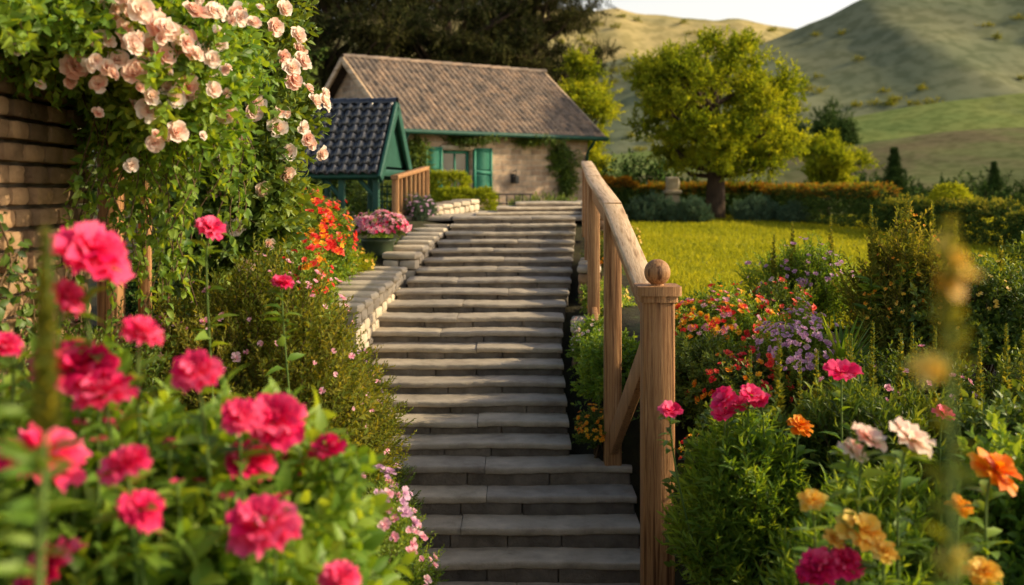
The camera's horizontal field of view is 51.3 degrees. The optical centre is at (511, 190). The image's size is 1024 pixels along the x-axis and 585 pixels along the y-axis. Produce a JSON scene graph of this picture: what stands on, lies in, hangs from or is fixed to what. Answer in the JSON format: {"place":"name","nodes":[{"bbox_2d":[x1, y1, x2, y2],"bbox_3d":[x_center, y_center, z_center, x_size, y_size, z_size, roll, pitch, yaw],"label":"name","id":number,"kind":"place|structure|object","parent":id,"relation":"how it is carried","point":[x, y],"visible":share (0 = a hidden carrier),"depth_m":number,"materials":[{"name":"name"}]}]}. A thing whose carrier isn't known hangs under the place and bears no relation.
{"place":"outdoors","nodes":[
{"label":"outdoors","id":0,"kind":"place"},
{"bbox_2d":[292,37,329,92],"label":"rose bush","id":1,"kind":"object","parent":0,"point":[318,62],"visible":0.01,"depth_m":27.55,"materials":[{"name":"green plant"}]},
{"bbox_2d":[79,8,794,128],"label":"hill","id":2,"kind":"structure","parent":0,"point":[653,31],"depth_m":321.54,"materials":[{"name":"plant"}]},
{"bbox_2d":[78,216,1019,584],"bbox_3d":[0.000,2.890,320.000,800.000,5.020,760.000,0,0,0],"label":"ground","id":3,"kind":"structure","parent":0,"point":[630,442],"depth_m":8.52,"materials":[{"name":"soil"}]},
{"bbox_2d":[0,47,90,392],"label":"garden brick wall","id":4,"kind":"structure","parent":3,"relation":"on","point":[37,150],"depth_m":4.25,"materials":[{"name":"stone"}]},
{"bbox_2d":[0,184,101,387],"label":"wall creeper","id":5,"kind":"object","parent":4,"relation":"attached to","point":[27,310],"depth_m":4.04,"materials":[{"name":"green plant"}]},
{"bbox_2d":[0,227,105,584],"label":"flower spike","id":6,"kind":"object","parent":3,"relation":"on","point":[42,413],"visible":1,"depth_m":1.29,"materials":[{"name":"green plant"}]},
{"bbox_2d":[19,296,174,412],"bbox_3d":[-1.769,1.022,4.427,0.834,1.153,0.929,0,0,41],"label":"spirea shrub","id":7,"kind":"object","parent":3,"relation":"on","point":[146,352],"visible":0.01,"depth_m":4.42,"materials":[{"name":"green plant"}]},
{"bbox_2d":[97,128,151,366],"bbox_3d":[-1.702,0.450,5.569,0.214,2.700,1.388,0,0,10],"label":"rose arbor","id":8,"kind":"object","parent":3,"relation":"on","point":[103,303],"visible":0.03,"depth_m":4.90,"materials":[{"name":"brown wood"}]},
{"bbox_2d":[0,0,288,347],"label":"climbing rose","id":9,"kind":"object","parent":3,"relation":"on","point":[149,84],"visible":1,"depth_m":4.21,"materials":[{"name":"green plant"}]},
{"bbox_2d":[92,247,263,371],"bbox_3d":[-2.173,0.932,7.007,1.233,1.517,1.394,0,0,0],"label":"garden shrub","id":10,"kind":"object","parent":3,"relation":"on","point":[131,301],"visible":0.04,"depth_m":6.66,"materials":[{"name":"green plant"}]},
{"bbox_2d":[0,215,416,584],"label":"carnation plant","id":11,"kind":"object","parent":3,"relation":"on","point":[212,493],"visible":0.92,"depth_m":2.20,"materials":[{"name":"green plant"}]},
{"bbox_2d":[134,0,335,340],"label":"climbing rose","id":12,"kind":"object","parent":3,"relation":"on","point":[288,135],"visible":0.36,"depth_m":5.78,"materials":[{"name":"green plant"}]},
{"bbox_2d":[130,233,393,454],"bbox_3d":[-1.185,0.931,4.777,1.328,1.487,1.140,0,0,40],"label":"spirea shrub","id":13,"kind":"object","parent":3,"relation":"on","point":[247,337],"visible":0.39,"depth_m":4.69,"materials":[{"name":"green plant"}]},
{"bbox_2d":[271,232,346,312],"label":"geranium shrub","id":14,"kind":"object","parent":3,"relation":"on","point":[313,253],"visible":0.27,"depth_m":8.18,"materials":[{"name":"green plant"}]},
{"bbox_2d":[266,293,381,369],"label":"garden shrub","id":15,"kind":"object","parent":3,"relation":"on","point":[339,329],"depth_m":7.51,"materials":[{"name":"green plant"}]},
{"bbox_2d":[294,188,362,284],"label":"geranium shrub","id":16,"kind":"object","parent":3,"relation":"on","point":[330,230],"visible":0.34,"depth_m":9.18,"materials":[{"name":"orange plant"}]},
{"bbox_2d":[304,186,355,247],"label":"geranium shrub","id":17,"kind":"object","parent":3,"relation":"on","point":[334,203],"visible":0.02,"depth_m":10.42,"materials":[{"name":"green plant"}]},
{"bbox_2d":[311,187,348,220],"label":"garden shrub","id":18,"kind":"object","parent":3,"relation":"on","point":[335,205],"depth_m":12.68,"materials":[{"name":"green plant"}]},
{"bbox_2d":[305,179,389,215],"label":"garden shrub","id":19,"kind":"object","parent":3,"relation":"on","point":[333,182],"visible":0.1,"depth_m":18.11,"materials":[{"name":"green plant"}]},
{"bbox_2d":[295,97,411,219],"bbox_3d":[-2.083,-0.220,13.794,1.260,1.950,1.648,0,0,9],"label":"garden gazebo","id":20,"kind":"object","parent":3,"relation":"on","point":[364,139],"visible":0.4,"depth_m":13.38,"materials":[{"name":"black tile"}]},
{"bbox_2d":[295,336,416,486],"bbox_3d":[-0.922,1.210,5.298,0.865,1.096,0.951,0,0,0],"label":"spirea shrub","id":21,"kind":"object","parent":3,"relation":"on","point":[378,438],"visible":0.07,"depth_m":5.22,"materials":[{"name":"green plant"}]},
{"bbox_2d":[338,247,376,275],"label":"ground cover","id":22,"kind":"object","parent":3,"relation":"on","point":[366,260],"visible":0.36,"depth_m":10.46,"materials":[{"name":"yellow plant"}]},
{"bbox_2d":[279,0,440,91],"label":"pine tree","id":23,"kind":"object","parent":3,"relation":"on","point":[334,17],"visible":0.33,"depth_m":30.01,"materials":[{"name":"green plant"}]},
{"bbox_2d":[329,266,406,361],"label":"stone wall","id":24,"kind":"structure","parent":3,"relation":"on","point":[373,292],"depth_m":9.38,"materials":[{"name":"beige stone"}]},
{"bbox_2d":[346,339,401,447],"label":"aster plant","id":25,"kind":"object","parent":3,"relation":"on","point":[383,389],"visible":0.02,"depth_m":6.92,"materials":[{"name":"green plant"}]},
{"bbox_2d":[346,180,407,216],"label":"garden shrub","id":26,"kind":"object","parent":3,"relation":"on","point":[361,202],"visible":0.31,"depth_m":15.30,"materials":[{"name":"green plant"}]},
{"bbox_2d":[360,232,396,246],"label":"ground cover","id":27,"kind":"object","parent":3,"relation":"on","point":[384,236],"visible":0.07,"depth_m":11.79,"materials":[{"name":"green plant"}]},
{"bbox_2d":[347,207,411,257],"bbox_3d":[-1.397,0.479,11.283,0.684,0.621,0.652,0,0,0],"label":"flower pot","id":28,"kind":"object","parent":3,"relation":"on","point":[375,223],"visible":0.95,"depth_m":11.14,"materials":[{"name":"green plant"}]},
{"bbox_2d":[352,454,427,584],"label":"aster plant","id":29,"kind":"object","parent":3,"relation":"on","point":[392,545],"visible":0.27,"depth_m":3.96,"materials":[{"name":"pink plant"}]},
{"bbox_2d":[358,436,426,548],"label":"aster plant","id":30,"kind":"object","parent":3,"relation":"on","point":[400,481],"visible":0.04,"depth_m":5.71,"materials":[{"name":"green plant"}]},
{"bbox_2d":[391,166,429,218],"bbox_3d":[-1.321,0.077,14.071,0.096,0.845,2.353,0,0,5],"label":"wooden stair fence","id":31,"kind":"object","parent":3,"relation":"on","point":[399,184],"visible":0.45,"depth_m":13.60,"materials":[{"name":"brown wood"}]},
{"bbox_2d":[380,498,448,584],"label":"aster plant","id":32,"kind":"object","parent":3,"relation":"on","point":[416,572],"visible":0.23,"depth_m":4.50,"materials":[{"name":"pink plant"}]},
{"bbox_2d":[382,224,450,284],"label":"stone wall","id":33,"kind":"structure","parent":3,"relation":"on","point":[411,252],"depth_m":11.34,"materials":[{"name":"grey stone"}]},
{"bbox_2d":[403,191,440,221],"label":"lavender shrub","id":34,"kind":"object","parent":3,"relation":"on","point":[423,207],"visible":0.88,"depth_m":13.33,"materials":[{"name":"green plant"}]},
{"bbox_2d":[78,147,817,215],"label":"background shrubs","id":35,"kind":"object","parent":3,"relation":"on","point":[659,174],"visible":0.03,"depth_m":30.64,"materials":[{"name":"green plant"}]},
{"bbox_2d":[435,199,479,213],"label":"stone wall","id":36,"kind":"structure","parent":3,"relation":"on","point":[460,206],"depth_m":15.10,"materials":[{"name":"beige stone"}]},
{"bbox_2d":[367,0,555,72],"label":"pine tree","id":37,"kind":"object","parent":3,"relation":"on","point":[467,41],"visible":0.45,"depth_m":32.05,"materials":[{"name":"green plant"}]},
{"bbox_2d":[430,185,499,210],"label":"box topiary","id":38,"kind":"object","parent":3,"relation":"on","point":[446,193],"visible":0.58,"depth_m":16.77,"materials":[{"name":"green plant"}]},
{"bbox_2d":[324,54,608,215],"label":"stone cottage","id":39,"kind":"structure","parent":3,"relation":"on","point":[444,99],"depth_m":22.27,"materials":[{"name":"ceramic"}]},
{"bbox_2d":[443,153,465,197],"label":"window pane","id":40,"kind":"structure","parent":39,"relation":"in","point":[448,159],"depth_m":21.43,"materials":[{"name":"grey glass"}]},
{"bbox_2d":[443,150,468,186],"bbox_3d":[-1.157,-0.025,21.443,0.660,1.550,0.040,0,0,-35],"label":"window frame","id":41,"kind":"structure","parent":39,"relation":"in","point":[444,151],"depth_m":21.49,"materials":[{"name":"green paint"}]},
{"bbox_2d":[407,133,583,199],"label":"ivy","id":42,"kind":"object","parent":39,"relation":"attached to","point":[563,167],"visible":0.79,"depth_m":22.20,"materials":[{"name":"green plant"}]},
{"bbox_2d":[367,201,639,584],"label":"stone staircase","id":43,"kind":"structure","parent":3,"relation":"on","point":[513,492],"depth_m":8.00,"materials":[{"name":"grey stone"}]},
{"bbox_2d":[581,161,681,584],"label":"wooden railing","id":44,"kind":"object","parent":43,"relation":"on","point":[650,382],"visible":0.96,"depth_m":5.85,"materials":[{"name":"brown wood"}]},
{"bbox_2d":[404,209,627,220],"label":"stone terrace","id":45,"kind":"structure","parent":3,"relation":"on","point":[445,217],"depth_m":13.30,"materials":[{"name":"grey stone"}]},
{"bbox_2d":[429,169,472,202],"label":"box topiary","id":46,"kind":"object","parent":45,"relation":"on","point":[449,176],"visible":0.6,"depth_m":17.98,"materials":[{"name":"green plant"}]},
{"bbox_2d":[496,194,532,205],"bbox_3d":[0.035,0.200,16.200,0.570,0.301,0.021,0,0,0],"label":"metal handrail","id":47,"kind":"object","parent":45,"relation":"on","point":[506,203],"visible":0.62,"depth_m":16.19,"materials":[{"name":"black metal"}]},
{"bbox_2d":[501,190,577,205],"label":"garden shrub","id":48,"kind":"object","parent":3,"relation":"on","point":[548,198],"visible":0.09,"depth_m":19.49,"materials":[{"name":"green plant"}]},
{"bbox_2d":[456,0,624,114],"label":"pine tree","id":49,"kind":"object","parent":3,"relation":"on","point":[570,15],"visible":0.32,"depth_m":34.46,"materials":[{"name":"green plant"}]},
{"bbox_2d":[570,316,587,365],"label":"stone wall","id":50,"kind":"structure","parent":3,"relation":"on","point":[572,329],"depth_m":9.05,"materials":[{"name":"grey stone"}]},
{"bbox_2d":[565,313,603,378],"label":"garden shrub","id":51,"kind":"object","parent":3,"relation":"on","point":[583,330],"visible":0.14,"depth_m":8.52,"materials":[{"name":"green plant"}]},
{"bbox_2d":[571,403,606,457],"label":"marigold plant","id":52,"kind":"object","parent":3,"relation":"on","point":[589,428],"visible":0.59,"depth_m":7.42,"materials":[{"name":"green plant"}]},
{"bbox_2d":[577,257,601,303],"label":"stone wall","id":53,"kind":"structure","parent":3,"relation":"on","point":[582,271],"depth_m":10.32,"materials":[{"name":"grey stone"}]},
{"bbox_2d":[576,200,603,234],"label":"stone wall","id":54,"kind":"structure","parent":3,"relation":"on","point":[601,224],"depth_m":13.21,"materials":[{"name":"grey stone"}]},
{"bbox_2d":[553,45,628,174],"bbox_3d":[1.844,-1.667,30.874,3.243,5.145,2.991,0,0,-28],"label":"maple tree","id":55,"kind":"object","parent":3,"relation":"on","point":[591,98],"visible":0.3,"depth_m":30.60,"materials":[{"name":"green plant"}]},
{"bbox_2d":[580,234,625,277],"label":"garden shrub","id":56,"kind":"object","parent":3,"relation":"on","point":[602,253],"visible":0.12,"depth_m":10.89,"materials":[{"name":"green plant"}]},
{"bbox_2d":[570,325,639,408],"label":"garden shrub","id":57,"kind":"object","parent":3,"relation":"on","point":[590,370],"visible":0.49,"depth_m":7.83,"materials":[{"name":"green plant"}]},
{"bbox_2d":[576,276,636,317],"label":"garden shrub","id":58,"kind":"object","parent":3,"relation":"on","point":[625,296],"visible":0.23,"depth_m":9.52,"materials":[{"name":"green plant"}]},
{"bbox_2d":[601,174,641,214],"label":"copper hedge","id":59,"kind":"object","parent":3,"relation":"on","point":[628,184],"visible":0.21,"depth_m":24.94,"materials":[{"name":"green plant"}]},
{"bbox_2d":[600,225,643,247],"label":"garden shrub","id":60,"kind":"object","parent":3,"relation":"on","point":[638,236],"visible":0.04,"depth_m":12.50,"materials":[{"name":"yellow plant"}]},
{"bbox_2d":[675,429,701,573],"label":"shrub","id":61,"kind":"object","parent":3,"relation":"on","point":[681,465],"depth_m":5.96,"materials":[{"name":"green plant"}]},
{"bbox_2d":[631,327,754,428],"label":"garden shrub","id":62,"kind":"object","parent":3,"relation":"on","point":[700,348],"visible":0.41,"depth_m":7.00,"materials":[{"name":"green plant"}]},
{"bbox_2d":[620,24,816,218],"bbox_3d":[4.641,-1.577,24.024,4.463,4.569,4.330,0,0,0],"label":"maple tree","id":63,"kind":"object","parent":3,"relation":"on","point":[740,140],"visible":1,"depth_m":23.20,"materials":[{"name":"green plant"}]},
{"bbox_2d":[675,274,785,358],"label":"flowering shrub","id":64,"kind":"object","parent":3,"relation":"on","point":[705,311],"visible":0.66,"depth_m":7.49,"materials":[{"name":"orange plant"}]},
{"bbox_2d":[654,409,823,584],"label":"leafy perennial","id":65,"kind":"object","parent":3,"relation":"on","point":[742,520],"visible":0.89,"depth_m":4.31,"materials":[{"name":"green plant"}]},
{"bbox_2d":[683,334,810,434],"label":"flowering shrub","id":66,"kind":"object","parent":3,"relation":"on","point":[733,370],"visible":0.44,"depth_m":6.75,"materials":[{"name":"green plant"}]},
{"bbox_2d":[662,384,840,584],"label":"leafy perennial","id":67,"kind":"object","parent":3,"relation":"on","point":[767,408],"visible":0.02,"depth_m":4.63,"materials":[{"name":"green plant"}]},
{"bbox_2d":[745,272,825,344],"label":"garden shrub","id":68,"kind":"object","parent":3,"relation":"on","point":[774,292],"visible":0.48,"depth_m":7.97,"materials":[{"name":"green plant"}]},
{"bbox_2d":[754,297,840,413],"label":"aster plant","id":69,"kind":"object","parent":3,"relation":"on","point":[792,334],"visible":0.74,"depth_m":6.76,"materials":[{"name":"purple plant"}]},
{"bbox_2d":[731,230,866,326],"bbox_3d":[2.298,0.739,8.512,1.109,0.858,0.992,0,0,0],"label":"flowering shrub","id":70,"kind":"object","parent":3,"relation":"on","point":[808,272],"visible":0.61,"depth_m":8.32,"materials":[{"name":"green plant"}]},
{"bbox_2d":[657,359,955,584],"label":"carnation plant","id":71,"kind":"object","parent":3,"relation":"on","point":[727,402],"visible":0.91,"depth_m":4.28,"materials":[{"name":"pink plant"}]},
{"bbox_2d":[797,128,885,213],"bbox_3d":[11.106,-0.601,36.010,3.020,3.213,2.667,0,0,0],"label":"maple tree","id":72,"kind":"object","parent":3,"relation":"on","point":[829,158],"visible":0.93,"depth_m":35.62,"materials":[{"name":"green plant"}]},
{"bbox_2d":[759,504,931,584],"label":"leafy perennial","id":73,"kind":"object","parent":3,"relation":"on","point":[789,576],"visible":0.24,"depth_m":3.37,"materials":[{"name":"green plant"}]},
{"bbox_2d":[784,308,906,374],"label":"yucca plant","id":74,"kind":"object","parent":3,"relation":"on","point":[840,350],"visible":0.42,"depth_m":6.75,"materials":[{"name":"green plant"}]},
{"bbox_2d":[807,417,935,584],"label":"dianthus plant","id":75,"kind":"object","parent":3,"relation":"on","point":[913,437],"visible":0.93,"depth_m":3.02,"materials":[{"name":"green plant"}]},
{"bbox_2d":[754,450,1014,584],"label":"leafy perennial","id":76,"kind":"object","parent":3,"relation":"on","point":[916,498],"visible":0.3,"depth_m":3.60,"materials":[{"name":"green plant"}]},
{"bbox_2d":[788,365,981,513],"bbox_3d":[1.649,1.322,4.608,0.977,1.158,1.022,0,0,-43],"label":"leafy perennial","id":77,"kind":"object","parent":3,"relation":"on","point":[873,410],"visible":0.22,"depth_m":4.49,"materials":[{"name":"green plant"}]},
{"bbox_2d":[746,193,1023,439],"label":"salvia spikes","id":78,"kind":"object","parent":3,"relation":"on","point":[872,266],"visible":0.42,"depth_m":4.94,"materials":[{"name":"green plant"}]},
{"bbox_2d":[875,147,910,199],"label":"fir tree","id":79,"kind":"object","parent":3,"relation":"on","point":[893,167],"visible":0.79,"depth_m":47.83,"materials":[{"name":"green plant"}]},
{"bbox_2d":[771,97,1023,214],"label":"distant trees","id":80,"kind":"object","parent":3,"relation":"on","point":[826,121],"visible":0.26,"depth_m":57.98,"materials":[{"name":"green plant"}]},
{"bbox_2d":[825,192,974,370],"bbox_3d":[2.620,0.751,7.064,0.926,1.500,0.904,0,0,0],"label":"tall shrub","id":81,"kind":"object","parent":3,"relation":"on","point":[889,260],"visible":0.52,"depth_m":6.95,"materials":[{"name":"green plant"}]},
{"bbox_2d":[778,414,1022,584],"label":"marigold flowers","id":82,"kind":"object","parent":3,"relation":"on","point":[995,468],"visible":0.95,"depth_m":3.00,"materials":[{"name":"orange plant"}]},
{"bbox_2d":[803,337,1001,415],"bbox_3d":[2.287,1.260,6.224,1.125,0.829,0.999,0,0,0],"label":"garden shrub","id":83,"kind":"object","parent":3,"relation":"on","point":[886,380],"visible":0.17,"depth_m":6.14,"materials":[{"name":"green plant"}]},
{"bbox_2d":[905,216,994,584],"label":"snapdragon plant","id":84,"kind":"object","parent":3,"relation":"on","point":[949,282],"visible":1,"depth_m":0.95,"materials":[{"name":"yellow plant"}]},
{"bbox_2d":[926,180,973,219],"bbox_3d":[7.150,0.365,17.386,0.794,1.070,0.789,0,0,0],"label":"topiary ball","id":85,"kind":"object","parent":3,"relation":"on","point":[957,189],"visible":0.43,"depth_m":17.28,"materials":[{"name":"green plant"}]},
{"bbox_2d":[879,249,1023,395],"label":"tall shrub","id":86,"kind":"object","parent":3,"relation":"on","point":[987,294],"visible":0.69,"depth_m":6.64,"materials":[{"name":"green plant"}]},
{"bbox_2d":[931,378,1023,512],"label":"leafy perennial","id":87,"kind":"object","parent":3,"relation":"on","point":[1011,413],"visible":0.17,"depth_m":4.38,"materials":[{"name":"green plant"}]},
{"bbox_2d":[934,405,1023,584],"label":"leafy perennial","id":88,"kind":"object","parent":3,"relation":"on","point":[1007,509],"visible":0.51,"depth_m":3.54,"materials":[{"name":"green plant"}]},
{"bbox_2d":[954,344,1023,407],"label":"garden shrub","id":89,"kind":"object","parent":3,"relation":"on","point":[1015,375],"visible":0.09,"depth_m":5.94,"materials":[{"name":"green plant"}]},
{"bbox_2d":[981,160,1008,199],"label":"fir tree","id":90,"kind":"object","parent":3,"relation":"on","point":[993,178],"visible":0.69,"depth_m":51.88,"materials":[{"name":"green plant"}]},
{"bbox_2d":[988,231,1023,272],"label":"tall shrub","id":91,"kind":"object","parent":3,"relation":"on","point":[1018,249],"visible":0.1,"depth_m":7.63,"materials":[{"name":"green plant"}]},
{"bbox_2d":[79,127,1023,215],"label":"hill","id":92,"kind":"structure","parent":0,"point":[927,159],"depth_m":82.38,"materials":[{"name":"green plant"}]},
{"bbox_2d":[82,93,1023,187],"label":"hill","id":93,"kind":"structure","parent":0,"point":[1003,111],"depth_m":139.13,"materials":[{"name":"green plant"}]},
{"bbox_2d":[89,0,1023,165],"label":"hill","id":94,"kind":"structure","parent":0,"point":[947,50],"depth_m":226.37,"materials":[{"name":"green plant"}]},
{"bbox_2d":[558,12,1023,151],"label":"hillside trees","id":95,"kind":"object","parent":94,"relation":"on","point":[893,99],"visible":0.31,"depth_m":222.21,"materials":[{"name":"green plant"}]},
{"bbox_2d":[377,0,857,28],"label":"sky","id":96,"kind":"structure","parent":0,"point":[795,14],"materials":[{"name":"white"}]},
{"bbox_2d":[682,566,767,584],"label":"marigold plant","id":97,"kind":"object","parent":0,"point":[695,578],"depth_m":5.22,"materials":[{"name":"green plant"}]},
{"bbox_2d":[628,214,1022,330],"bbox_3d":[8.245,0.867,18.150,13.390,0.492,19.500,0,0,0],"label":"lawn","id":98,"kind":"structure","parent":0,"point":[755,250],"depth_m":15.66,"materials":[{"name":"green plant"}]},
{"bbox_2d":[622,189,679,222],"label":"lavender shrub","id":99,"kind":"object","parent":98,"relation":"on","point":[653,207],"visible":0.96,"depth_m":22.37,"materials":[{"name":"green plant"}]},
{"bbox_2d":[663,177,681,204],"bbox_3d":[3.852,0.140,25.600,0.433,0.929,0.433,0,0,0],"label":"stone urn","id":100,"kind":"object","parent":98,"relation":"on","point":[672,187],"visible":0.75,"depth_m":25.45,"materials":[{"name":"beige stone"}]},
{"bbox_2d":[667,194,714,222],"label":"lavender shrub","id":101,"kind":"object","parent":98,"relation":"on","point":[694,209],"visible":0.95,"depth_m":22.17,"materials":[{"name":"green plant"}]},
{"bbox_2d":[729,192,784,221],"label":"lavender shrub","id":102,"kind":"object","parent":98,"relation":"on","point":[757,209],"visible":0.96,"depth_m":22.77,"materials":[{"name":"green plant"}]},
{"bbox_2d":[774,198,821,222],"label":"lavender shrub","id":103,"kind":"object","parent":98,"relation":"on","point":[792,211],"visible":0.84,"depth_m":22.17,"materials":[{"name":"green plant"}]},
{"bbox_2d":[615,179,1023,247],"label":"clipped hedge","id":104,"kind":"object","parent":98,"relation":"on","point":[1010,211],"visible":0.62,"depth_m":19.67,"materials":[{"name":"green plant"}]}
]}

